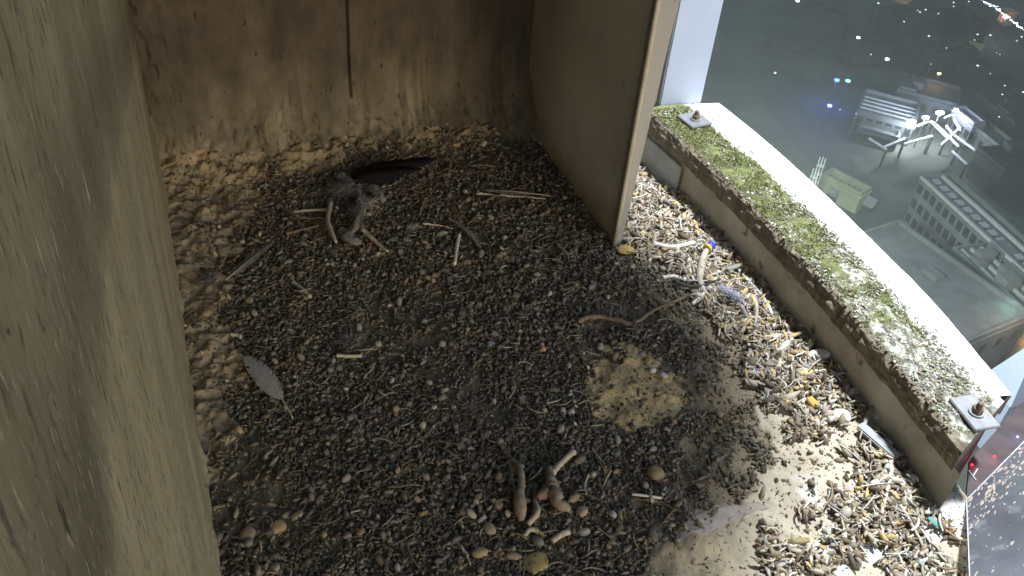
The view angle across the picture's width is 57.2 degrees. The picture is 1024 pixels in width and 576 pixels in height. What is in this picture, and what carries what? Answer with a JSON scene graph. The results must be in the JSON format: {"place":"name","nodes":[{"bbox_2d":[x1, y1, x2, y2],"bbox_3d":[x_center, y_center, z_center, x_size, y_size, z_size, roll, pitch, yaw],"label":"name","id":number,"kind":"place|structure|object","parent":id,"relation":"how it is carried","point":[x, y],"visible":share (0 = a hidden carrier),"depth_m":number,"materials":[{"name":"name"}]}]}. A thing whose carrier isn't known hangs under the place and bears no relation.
{"place":"outdoors","nodes":[
{"label":"outdoors","id":0,"kind":"place"},
{"bbox_2d":[0,0,221,575],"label":"wall","id":1,"kind":"structure","parent":0,"point":[103,468],"depth_m":0.28,"materials":[{"name":"wood"}]},
{"bbox_2d":[160,124,968,575],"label":"floor","id":2,"kind":"structure","parent":0,"point":[724,550],"depth_m":1.11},
{"bbox_2d":[190,268,220,288],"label":"down tuft","id":3,"kind":"object","parent":2,"relation":"on","point":[207,279],"visible":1,"depth_m":1.22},
{"bbox_2d":[225,241,273,279],"bbox_3d":[-0.350,-0.038,1.259,0.014,0.006,0.104,20,41,17],"label":"feather","id":4,"kind":"object","parent":2,"relation":"on","point":[245,263],"visible":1,"depth_m":1.25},
{"bbox_2d":[243,356,293,418],"bbox_3d":[-0.279,0.113,1.083,0.024,0.010,0.114,-26,48,-33],"label":"feather","id":5,"kind":"object","parent":2,"relation":"on","point":[268,383],"visible":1,"depth_m":1.09,"materials":[{"name":"grey"}]},
{"bbox_2d":[269,519,286,533],"bbox_3d":[-0.235,0.239,0.942,0.016,0.008,0.014,-14,42,-38],"label":"yellow chip","id":6,"kind":"object","parent":2,"relation":"on","point":[278,526],"visible":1,"depth_m":0.94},
{"bbox_2d":[127,0,540,161],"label":"back wall","id":7,"kind":"structure","parent":2,"relation":"on","point":[228,77],"depth_m":1.44,"materials":[{"name":"wood"}]},
{"bbox_2d":[326,172,388,252],"bbox_3d":[-0.226,-0.113,1.368,0.089,0.022,0.198,-1,40,-8],"label":"pigeon carcass","id":8,"kind":"object","parent":2,"relation":"on","point":[348,236],"visible":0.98,"depth_m":1.34},
{"bbox_2d":[326,178,368,200],"bbox_3d":[-0.247,-0.151,1.398,0.070,0.019,0.070,-10,41,-18],"label":"down tuft","id":9,"kind":"object","parent":8,"relation":"on","point":[342,188],"visible":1,"depth_m":1.40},
{"bbox_2d":[345,199,369,228],"bbox_3d":[-0.222,-0.107,1.347,0.040,0.016,0.082,-10,41,-18],"label":"down tuft","id":10,"kind":"object","parent":8,"relation":"on","point":[354,213],"visible":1,"depth_m":1.35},
{"bbox_2d":[352,195,381,212],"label":"down tuft","id":11,"kind":"object","parent":8,"relation":"on","point":[369,202],"visible":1,"depth_m":1.37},
{"bbox_2d":[204,123,779,575],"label":"gravel","id":12,"kind":"structure","parent":2,"relation":"on","point":[510,227],"depth_m":1.13,"materials":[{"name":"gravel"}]},
{"bbox_2d":[240,525,255,539],"bbox_3d":[-0.262,0.244,0.931,0.016,0.009,0.017,11,45,7],"label":"buff chip","id":13,"kind":"object","parent":12,"relation":"on","point":[247,531],"visible":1,"depth_m":0.93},
{"bbox_2d":[276,202,315,218],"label":"twig","id":14,"kind":"object","parent":12,"relation":"on","point":[287,210],"visible":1,"depth_m":1.36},
{"bbox_2d":[291,280,311,298],"bbox_3d":[-0.275,0.002,1.228,0.007,0.008,0.042,-27,49,-34],"label":"bone","id":15,"kind":"object","parent":12,"relation":"on","point":[306,292],"visible":1,"depth_m":1.23},
{"bbox_2d":[285,225,318,234],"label":"twig","id":16,"kind":"object","parent":12,"relation":"on","point":[292,231],"visible":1,"depth_m":1.33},
{"bbox_2d":[292,208,326,213],"bbox_3d":[-0.294,-0.113,1.367,0.052,0.010,0.009,0,39,-7],"label":"bone","id":17,"kind":"object","parent":12,"relation":"on","point":[308,210],"visible":1,"depth_m":1.37},
{"bbox_2d":[330,326,365,353],"bbox_3d":[-0.203,0.064,1.155,0.048,0.013,0.048,8,39,3],"label":"down tuft","id":18,"kind":"object","parent":12,"relation":"on","point":[355,338],"visible":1,"depth_m":1.16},
{"bbox_2d":[336,353,361,357],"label":"bone","id":19,"kind":"object","parent":12,"relation":"on","point":[349,355],"visible":1,"depth_m":1.14},
{"bbox_2d":[351,157,436,184],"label":"black wing","id":20,"kind":"structure","parent":12,"relation":"on","point":[382,172],"depth_m":1.43,"materials":[{"name":"black"}]},
{"bbox_2d":[406,222,419,231],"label":"down tuft","id":21,"kind":"object","parent":12,"relation":"on","point":[412,226],"visible":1,"depth_m":1.34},
{"bbox_2d":[422,222,452,228],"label":"twig","id":22,"kind":"object","parent":12,"relation":"on","point":[425,223],"visible":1,"depth_m":1.36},
{"bbox_2d":[453,233,460,265],"bbox_3d":[-0.078,-0.055,1.319,0.007,0.007,0.072,5,39,-1],"label":"bone","id":23,"kind":"object","parent":12,"relation":"on","point":[456,249],"visible":1,"depth_m":1.32},
{"bbox_2d":[448,218,480,247],"bbox_3d":[-0.066,-0.081,1.345,0.010,0.005,0.086,-21,46,-29],"label":"feather","id":24,"kind":"object","parent":12,"relation":"on","point":[469,233],"visible":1,"depth_m":1.34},
{"bbox_2d":[471,547,487,558],"bbox_3d":[-0.032,0.264,0.934,0.017,0.007,0.012,-7,41,-20],"label":"buff stone","id":25,"kind":"object","parent":12,"relation":"on","point":[478,552],"visible":1,"depth_m":0.93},
{"bbox_2d":[483,522,495,534],"bbox_3d":[-0.023,0.246,0.959,0.011,0.008,0.016,-21,46,-24],"label":"wedge stone","id":26,"kind":"object","parent":12,"relation":"on","point":[489,528],"visible":1,"depth_m":0.96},
{"bbox_2d":[493,500,503,509],"bbox_3d":[-0.014,0.227,0.982,0.010,0.007,0.012,-23,46,-22],"label":"tan stone","id":27,"kind":"object","parent":12,"relation":"on","point":[499,505],"visible":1,"depth_m":0.98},
{"bbox_2d":[479,182,533,203],"bbox_3d":[-0.007,-0.147,1.441,0.108,0.004,0.004,-25,48,-32],"label":"twig","id":28,"kind":"object","parent":12,"relation":"on","point":[489,198],"visible":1,"depth_m":1.43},
{"bbox_2d":[476,192,544,198],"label":"twig","id":29,"kind":"object","parent":12,"relation":"on","point":[490,194],"visible":1,"depth_m":1.43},
{"bbox_2d":[506,552,521,560],"bbox_3d":[0.002,0.268,0.938,0.017,0.008,0.009,10,39,-5],"label":"brown stone","id":30,"kind":"object","parent":12,"relation":"on","point":[514,556],"visible":1,"depth_m":0.94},
{"bbox_2d":[503,456,526,521],"bbox_3d":[0.005,0.208,0.996,0.018,0.019,0.091,-2,40,-10],"label":"bird leg","id":31,"kind":"object","parent":12,"relation":"on","point":[519,505],"visible":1,"depth_m":0.98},
{"bbox_2d":[485,189,549,195],"bbox_3d":[0.008,-0.144,1.433,0.102,0.006,0.010,6,39,0],"label":"feather","id":32,"kind":"object","parent":12,"relation":"on","point":[512,192],"visible":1,"depth_m":1.43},
{"bbox_2d":[521,527,537,538],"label":"bone","id":33,"kind":"object","parent":12,"relation":"on","point":[528,530],"visible":1,"depth_m":0.96},
{"bbox_2d":[530,483,537,516],"bbox_3d":[0.023,0.226,0.987,0.006,0.006,0.051,8,39,3],"label":"bone","id":34,"kind":"object","parent":12,"relation":"on","point":[535,488],"visible":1,"depth_m":0.99},
{"bbox_2d":[523,551,547,574],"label":"pebble","id":35,"kind":"object","parent":12,"relation":"on","point":[540,559],"visible":1,"depth_m":0.93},
{"bbox_2d":[526,465,570,525],"bbox_3d":[0.029,0.216,0.987,0.052,0.019,0.066,-10,41,-18],"label":"bird leg","id":36,"kind":"object","parent":12,"relation":"on","point":[551,492],"visible":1,"depth_m":0.98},
{"bbox_2d":[550,528,570,544],"bbox_3d":[0.049,0.254,0.959,0.023,0.008,0.008,-21,46,-29],"label":"bone","id":37,"kind":"object","parent":12,"relation":"on","point":[555,538],"visible":1,"depth_m":0.96},
{"bbox_2d":[552,449,576,475],"bbox_3d":[0.056,0.190,1.026,0.009,0.009,0.042,29,45,27],"label":"bone","id":38,"kind":"object","parent":12,"relation":"on","point":[563,460],"visible":1,"depth_m":1.02},
{"bbox_2d":[574,456,585,464],"bbox_3d":[0.076,0.191,1.043,0.009,0.006,0.018,32,37,28],"label":"pink flake","id":39,"kind":"object","parent":12,"relation":"on","point":[579,460],"visible":1,"depth_m":1.04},
{"bbox_2d":[576,506,587,517],"bbox_3d":[0.074,0.234,0.985,0.013,0.008,0.012,-28,49,-25],"label":"tan stone","id":40,"kind":"object","parent":12,"relation":"on","point":[581,511],"visible":1,"depth_m":0.98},
{"bbox_2d":[608,510,616,518],"bbox_3d":[0.106,0.238,0.985,0.008,0.008,0.010,-20,45,-33],"label":"bluish stone","id":41,"kind":"object","parent":12,"relation":"on","point":[612,513],"visible":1,"depth_m":0.98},
{"bbox_2d":[617,245,634,254],"bbox_3d":[0.163,-0.055,1.344,0.025,0.009,0.019,3,38,9],"label":"ochre crumb","id":42,"kind":"object","parent":12,"relation":"on","point":[622,249],"visible":1,"depth_m":1.34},
{"bbox_2d":[576,293,688,329],"bbox_3d":[0.168,0.035,1.234,0.170,0.010,0.057,-10,41,-18],"label":"branch","id":43,"kind":"object","parent":12,"relation":"on","point":[582,319],"visible":1,"depth_m":1.22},
{"bbox_2d":[632,493,661,499],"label":"bone","id":44,"kind":"object","parent":12,"relation":"on","point":[646,495],"visible":1,"depth_m":1.00},
{"bbox_2d":[647,465,663,480],"bbox_3d":[0.158,0.204,1.035,0.018,0.011,0.020,-22,47,-31],"label":"tan lump","id":45,"kind":"object","parent":12,"relation":"on","point":[655,472],"visible":1,"depth_m":1.03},
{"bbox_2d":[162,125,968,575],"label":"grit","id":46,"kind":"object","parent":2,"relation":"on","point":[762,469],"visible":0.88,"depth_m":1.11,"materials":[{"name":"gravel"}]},
{"bbox_2d":[530,0,678,249],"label":"partition board","id":47,"kind":"object","parent":2,"relation":"on","point":[596,68],"visible":0.93,"depth_m":1.34,"materials":[{"name":"wood"}]},
{"bbox_2d":[669,502,769,541],"bbox_3d":[0.219,0.244,0.998,0.125,0.011,0.028,-15,44,-24],"label":"white dropping","id":48,"kind":"object","parent":2,"relation":"on","point":[724,515],"visible":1,"depth_m":1.00,"materials":[{"name":"white"}]},
{"bbox_2d":[604,166,967,575],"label":"debris","id":49,"kind":"object","parent":2,"relation":"on","point":[840,391],"visible":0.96,"depth_m":1.14,"materials":[{"name":"gravel"}]},
{"bbox_2d":[661,274,686,281],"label":"bone","id":50,"kind":"object","parent":49,"relation":"on","point":[664,277],"visible":1,"depth_m":1.30},
{"bbox_2d":[653,241,695,248],"bbox_3d":[0.234,-0.062,1.352,0.064,0.009,0.015,0,39,-7],"label":"bone","id":51,"kind":"object","parent":49,"relation":"on","point":[681,245],"visible":1,"depth_m":1.35},
{"bbox_2d":[672,278,720,288],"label":"twig","id":52,"kind":"object","parent":49,"relation":"on","point":[674,281],"visible":1,"depth_m":1.29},
{"bbox_2d":[696,241,714,296],"bbox_3d":[0.270,-0.029,1.312,0.023,0.024,0.105,10,39,6],"label":"ringed leg","id":53,"kind":"object","parent":49,"relation":"on","point":[709,247],"visible":1,"depth_m":1.32,"materials":[{"name":"beige"}]},
{"bbox_2d":[714,283,746,303],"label":"down tuft","id":54,"kind":"object","parent":49,"relation":"on","point":[728,292],"visible":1,"depth_m":1.27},
{"bbox_2d":[744,275,775,327],"bbox_3d":[0.341,0.018,1.277,0.014,0.006,0.109,-3,40,-11],"label":"bone","id":55,"kind":"object","parent":49,"relation":"on","point":[765,300],"visible":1,"depth_m":1.28},
{"bbox_2d":[623,166,966,575],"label":"bone slivers","id":56,"kind":"object","parent":49,"relation":"on","point":[908,557],"visible":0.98,"depth_m":1.12,"materials":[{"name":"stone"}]},
{"bbox_2d":[799,368,813,375],"bbox_3d":[0.366,0.105,1.172,0.022,0.008,0.013,-7,41,-20],"label":"yellow flake","id":57,"kind":"object","parent":49,"relation":"on","point":[808,372],"visible":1,"depth_m":1.17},
{"bbox_2d":[806,397,817,407],"bbox_3d":[0.363,0.138,1.133,0.012,0.008,0.018,-17,44,-27],"label":"orange chip","id":58,"kind":"object","parent":49,"relation":"on","point":[811,401],"visible":1,"depth_m":1.13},
{"bbox_2d":[808,349,830,359],"bbox_3d":[0.391,0.085,1.195,0.029,0.009,0.017,-5,40,1],"label":"white flake","id":59,"kind":"object","parent":49,"relation":"on","point":[826,354],"visible":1,"depth_m":1.19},
{"bbox_2d":[833,409,850,422],"bbox_3d":[0.393,0.152,1.119,0.022,0.011,0.019,9,39,4],"label":"pale stone","id":60,"kind":"object","parent":49,"relation":"on","point":[837,412],"visible":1,"depth_m":1.11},
{"bbox_2d":[857,422,899,459],"bbox_3d":[0.424,0.177,1.088,0.012,0.007,0.056,-27,48,-18],"label":"metal bar","id":61,"kind":"object","parent":49,"relation":"on","point":[878,441],"visible":1,"depth_m":1.08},
{"bbox_2d":[880,458,893,513],"bbox_3d":[0.418,0.216,1.042,0.008,0.006,0.098,18,41,15],"label":"twig","id":62,"kind":"object","parent":49,"relation":"on","point":[890,474],"visible":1,"depth_m":1.04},
{"bbox_2d":[898,504,922,546],"bbox_3d":[0.426,0.254,0.996,0.006,0.006,0.061,-2,40,-9],"label":"twig","id":63,"kind":"object","parent":49,"relation":"on","point":[902,508],"visible":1,"depth_m":1.00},
{"bbox_2d":[907,474,918,482],"bbox_3d":[0.450,0.214,1.053,0.011,0.011,0.011,-18,44,-10],"label":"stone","id":64,"kind":"object","parent":49,"relation":"on","point":[912,478],"visible":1,"depth_m":1.05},
{"bbox_2d":[927,516,939,528],"bbox_3d":[0.454,0.252,1.008,0.010,0.006,0.015,-13,43,-23],"label":"teal piece","id":65,"kind":"object","parent":49,"relation":"on","point":[935,524],"visible":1,"depth_m":1.00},
{"bbox_2d":[647,132,984,508],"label":"parapet wall","id":66,"kind":"structure","parent":2,"relation":"on","point":[931,470],"depth_m":1.19,"materials":[{"name":"concrete"}]},
{"bbox_2d":[641,135,681,191],"bbox_3d":[0.223,-0.217,1.523,0.005,0.050,0.166,-14,43,-23],"label":"cover plate","id":67,"kind":"object","parent":66,"relation":"attached to","point":[664,167],"visible":0.58,"depth_m":1.50,"materials":[{"name":"paint"}]},
{"bbox_2d":[648,103,1011,469],"bbox_3d":[0.409,-0.058,1.275,0.156,0.041,0.747,-10,41,-18],"label":"stone coping","id":68,"kind":"object","parent":66,"relation":"on","point":[947,444],"visible":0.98,"depth_m":1.20,"materials":[{"name":"stone"}]},
{"bbox_2d":[654,0,722,105],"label":"corner post","id":69,"kind":"object","parent":68,"relation":"on","point":[688,56],"visible":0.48,"depth_m":1.47,"materials":[{"name":"metal"}]},
{"bbox_2d":[677,110,711,128],"bbox_3d":[0.289,-0.271,1.477,0.040,0.020,0.042,-16,44,-24],"label":"anchor plate","id":70,"kind":"object","parent":68,"relation":"on","point":[695,119],"visible":1,"depth_m":1.47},
{"bbox_2d":[652,106,993,431],"bbox_3d":[0.387,-0.074,1.262,0.104,0.003,0.714,-10,41,-18],"label":"lichen","id":71,"kind":"object","parent":68,"relation":"on","point":[957,374],"visible":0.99,"depth_m":1.14,"materials":[{"name":"plant"}]},
{"bbox_2d":[652,105,1005,432],"bbox_3d":[0.389,-0.073,1.260,0.104,0.003,0.723,-10,41,-18],"label":"moss","id":72,"kind":"object","parent":68,"relation":"on","point":[709,156],"visible":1,"depth_m":1.31,"materials":[{"name":"plant"}]},
{"bbox_2d":[949,394,999,431],"bbox_3d":[0.501,0.129,1.011,0.032,0.020,0.048,-6,40,-14],"label":"anchor plate","id":73,"kind":"object","parent":68,"relation":"on","point":[975,414],"visible":1,"depth_m":1.01,"materials":[{"name":"metal"}]},
{"bbox_2d":[966,401,1023,497],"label":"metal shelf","id":74,"kind":"object","parent":66,"relation":"attached to","point":[1004,441],"visible":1,"depth_m":1.12,"materials":[{"name":"metal"}]},
{"bbox_2d":[966,441,1023,575],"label":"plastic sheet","id":75,"kind":"object","parent":74,"relation":"on","point":[995,514],"visible":1,"depth_m":0.98,"materials":[{"name":"plastic"}]},
{"bbox_2d":[859,405,874,439],"bbox_3d":[0.423,0.153,1.115,0.007,0.006,0.079,26,43,23],"label":"feather","id":76,"kind":"object","parent":2,"relation":"on","point":[869,414],"visible":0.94,"depth_m":1.11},
{"bbox_2d":[752,138,795,164],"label":"tree","id":77,"kind":"object","parent":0,"point":[775,145],"visible":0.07,"depth_m":145.66,"materials":[{"name":"plant"}]},
{"bbox_2d":[718,0,904,228],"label":"street","id":78,"kind":"structure","parent":0,"point":[795,119],"depth_m":174.67,"materials":[{"name":"asphalt"}]},
{"bbox_2d":[860,195,878,213],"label":"gable shed","id":79,"kind":"structure","parent":78,"relation":"on","point":[869,204],"depth_m":148.85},
{"bbox_2d":[654,0,1023,494],"bbox_3d":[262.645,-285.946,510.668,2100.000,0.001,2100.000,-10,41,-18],"label":"ground","id":80,"kind":"structure","parent":0,"point":[894,179],"depth_m":180.24,"materials":[{"name":"concrete"}]},
{"bbox_2d":[757,34,814,80],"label":"town block","id":81,"kind":"structure","parent":80,"relation":"on","point":[785,56],"depth_m":185.39,"materials":[{"name":"concrete"}]},
{"bbox_2d":[809,168,819,184],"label":"lattice mast","id":82,"kind":"object","parent":80,"relation":"on","point":[814,176],"visible":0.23,"depth_m":136.21,"materials":[{"name":"metal"}]},
{"bbox_2d":[811,157,825,186],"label":"lattice mast","id":83,"kind":"object","parent":80,"relation":"on","point":[820,166],"visible":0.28,"depth_m":139.28,"materials":[{"name":"metal"}]},
{"bbox_2d":[798,0,852,41],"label":"town block","id":84,"kind":"structure","parent":80,"relation":"on","point":[826,19],"depth_m":200.66,"materials":[{"name":"concrete"}]},
{"bbox_2d":[827,188,838,202],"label":"pale annex","id":85,"kind":"object","parent":80,"relation":"on","point":[832,194],"visible":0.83,"depth_m":150.02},
{"bbox_2d":[818,167,871,213],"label":"yellow house","id":86,"kind":"structure","parent":80,"relation":"on","point":[853,193],"depth_m":149.66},
{"bbox_2d":[832,33,892,69],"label":"town block","id":87,"kind":"structure","parent":80,"relation":"on","point":[851,51],"depth_m":190.91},
{"bbox_2d":[854,120,900,151],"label":"annex","id":88,"kind":"object","parent":80,"relation":"on","point":[882,135],"visible":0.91,"depth_m":166.30,"materials":[{"name":"metal"}]},
{"bbox_2d":[850,88,920,146],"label":"striped block","id":89,"kind":"structure","parent":80,"relation":"on","point":[886,109],"depth_m":169.56,"materials":[{"name":"metal"}]},
{"bbox_2d":[873,4,926,45],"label":"town block","id":90,"kind":"structure","parent":80,"relation":"on","point":[888,26],"depth_m":201.39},
{"bbox_2d":[892,0,911,5],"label":"lit kiosk","id":91,"kind":"object","parent":80,"relation":"on","point":[906,2],"visible":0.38,"depth_m":209.96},
{"bbox_2d":[892,37,943,76],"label":"town block","id":92,"kind":"structure","parent":80,"relation":"on","point":[917,56],"depth_m":190.69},
{"bbox_2d":[868,113,974,178],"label":"pipe yard","id":93,"kind":"structure","parent":80,"relation":"on","point":[944,133],"depth_m":163.19,"materials":[{"name":"metal"}]},
{"bbox_2d":[894,72,960,123],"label":"dark hall","id":94,"kind":"structure","parent":80,"relation":"on","point":[932,96],"depth_m":176.10,"materials":[{"name":"concrete"}]},
{"bbox_2d":[923,111,943,152],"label":"flood mast","id":95,"kind":"object","parent":80,"relation":"on","point":[938,113],"visible":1,"depth_m":162.30,"materials":[{"name":"metal"}]},
{"bbox_2d":[863,219,1023,369],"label":"wide hall","id":96,"kind":"structure","parent":80,"relation":"on","point":[984,317],"depth_m":119.83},
{"bbox_2d":[926,36,980,74],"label":"town block","id":97,"kind":"structure","parent":80,"relation":"on","point":[956,50],"depth_m":191.67,"materials":[{"name":"concrete"}]},
{"bbox_2d":[935,7,990,43],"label":"town block","id":98,"kind":"structure","parent":80,"relation":"on","point":[959,21],"depth_m":205.41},
{"bbox_2d":[903,172,1023,271],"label":"long terrace","id":99,"kind":"structure","parent":80,"relation":"on","point":[946,211],"depth_m":138.56,"materials":[{"name":"paint"}]},
{"bbox_2d":[935,222,942,233],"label":"window","id":100,"kind":"structure","parent":99,"relation":"in","point":[938,229],"depth_m":140.35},
{"bbox_2d":[935,201,942,212],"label":"window","id":101,"kind":"structure","parent":99,"relation":"in","point":[938,208],"depth_m":139.86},
{"bbox_2d":[941,207,949,218],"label":"window","id":102,"kind":"structure","parent":99,"relation":"in","point":[945,213],"depth_m":138.63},
{"bbox_2d":[948,235,955,246],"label":"window","id":103,"kind":"structure","parent":99,"relation":"in","point":[952,239],"depth_m":137.96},
{"bbox_2d":[948,214,955,225],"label":"window","id":104,"kind":"structure","parent":99,"relation":"in","point":[952,218],"depth_m":137.49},
{"bbox_2d":[955,220,962,231],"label":"window","id":105,"kind":"structure","parent":99,"relation":"in","point":[959,224],"depth_m":136.27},
{"bbox_2d":[961,226,969,238],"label":"window","id":106,"kind":"structure","parent":99,"relation":"in","point":[966,231],"depth_m":135.08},
{"bbox_2d":[969,233,976,243],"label":"window","id":107,"kind":"structure","parent":99,"relation":"in","point":[973,237],"depth_m":133.86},
{"bbox_2d":[944,106,985,146],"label":"yard shed","id":108,"kind":"structure","parent":80,"relation":"on","point":[968,120],"depth_m":169.04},
{"bbox_2d":[965,40,984,49],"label":"lit kiosk","id":109,"kind":"object","parent":80,"relation":"on","point":[979,46],"visible":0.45,"depth_m":194.91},
{"bbox_2d":[950,57,1016,98],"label":"town block","id":110,"kind":"structure","parent":80,"relation":"on","point":[979,81],"depth_m":183.31,"materials":[{"name":"concrete"}]},
{"bbox_2d":[949,239,1023,306],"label":"stepped block","id":111,"kind":"structure","parent":80,"relation":"on","point":[984,262],"depth_m":127.26,"materials":[{"name":"paint"}]},
{"bbox_2d":[970,113,1012,148],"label":"side hall","id":112,"kind":"structure","parent":80,"relation":"on","point":[987,135],"depth_m":166.76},
{"bbox_2d":[965,139,1023,198],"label":"town block","id":113,"kind":"structure","parent":80,"relation":"on","point":[995,171],"depth_m":156.18,"materials":[{"name":"concrete"}]},
{"bbox_2d":[970,91,1023,141],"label":"town block","id":114,"kind":"structure","parent":80,"relation":"on","point":[1008,108],"depth_m":172.21,"materials":[{"name":"concrete"}]},
{"bbox_2d":[996,7,1018,25],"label":"lit kiosk","id":115,"kind":"object","parent":80,"relation":"on","point":[1011,13],"visible":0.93,"depth_m":214.99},
{"bbox_2d":[1006,332,1023,359],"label":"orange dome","id":116,"kind":"structure","parent":80,"relation":"on","point":[1018,345],"depth_m":119.04,"materials":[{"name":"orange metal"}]},
{"bbox_2d":[823,0,973,108],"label":"street","id":117,"kind":"structure","parent":0,"point":[857,20],"depth_m":207.79,"materials":[{"name":"asphalt"}]},
{"bbox_2d":[966,0,1023,37],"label":"road","id":118,"kind":"structure","parent":0,"point":[1016,20],"depth_m":222.24,"materials":[{"name":"asphalt"}]},
{"bbox_2d":[977,349,1023,447],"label":"spire","id":119,"kind":"structure","parent":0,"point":[1009,373],"depth_m":106.07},
{"bbox_2d":[991,0,1023,21],"bbox_3d":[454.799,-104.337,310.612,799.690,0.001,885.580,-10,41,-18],"label":"water","id":120,"kind":"structure","parent":0,"point":[1017,5],"depth_m":226.35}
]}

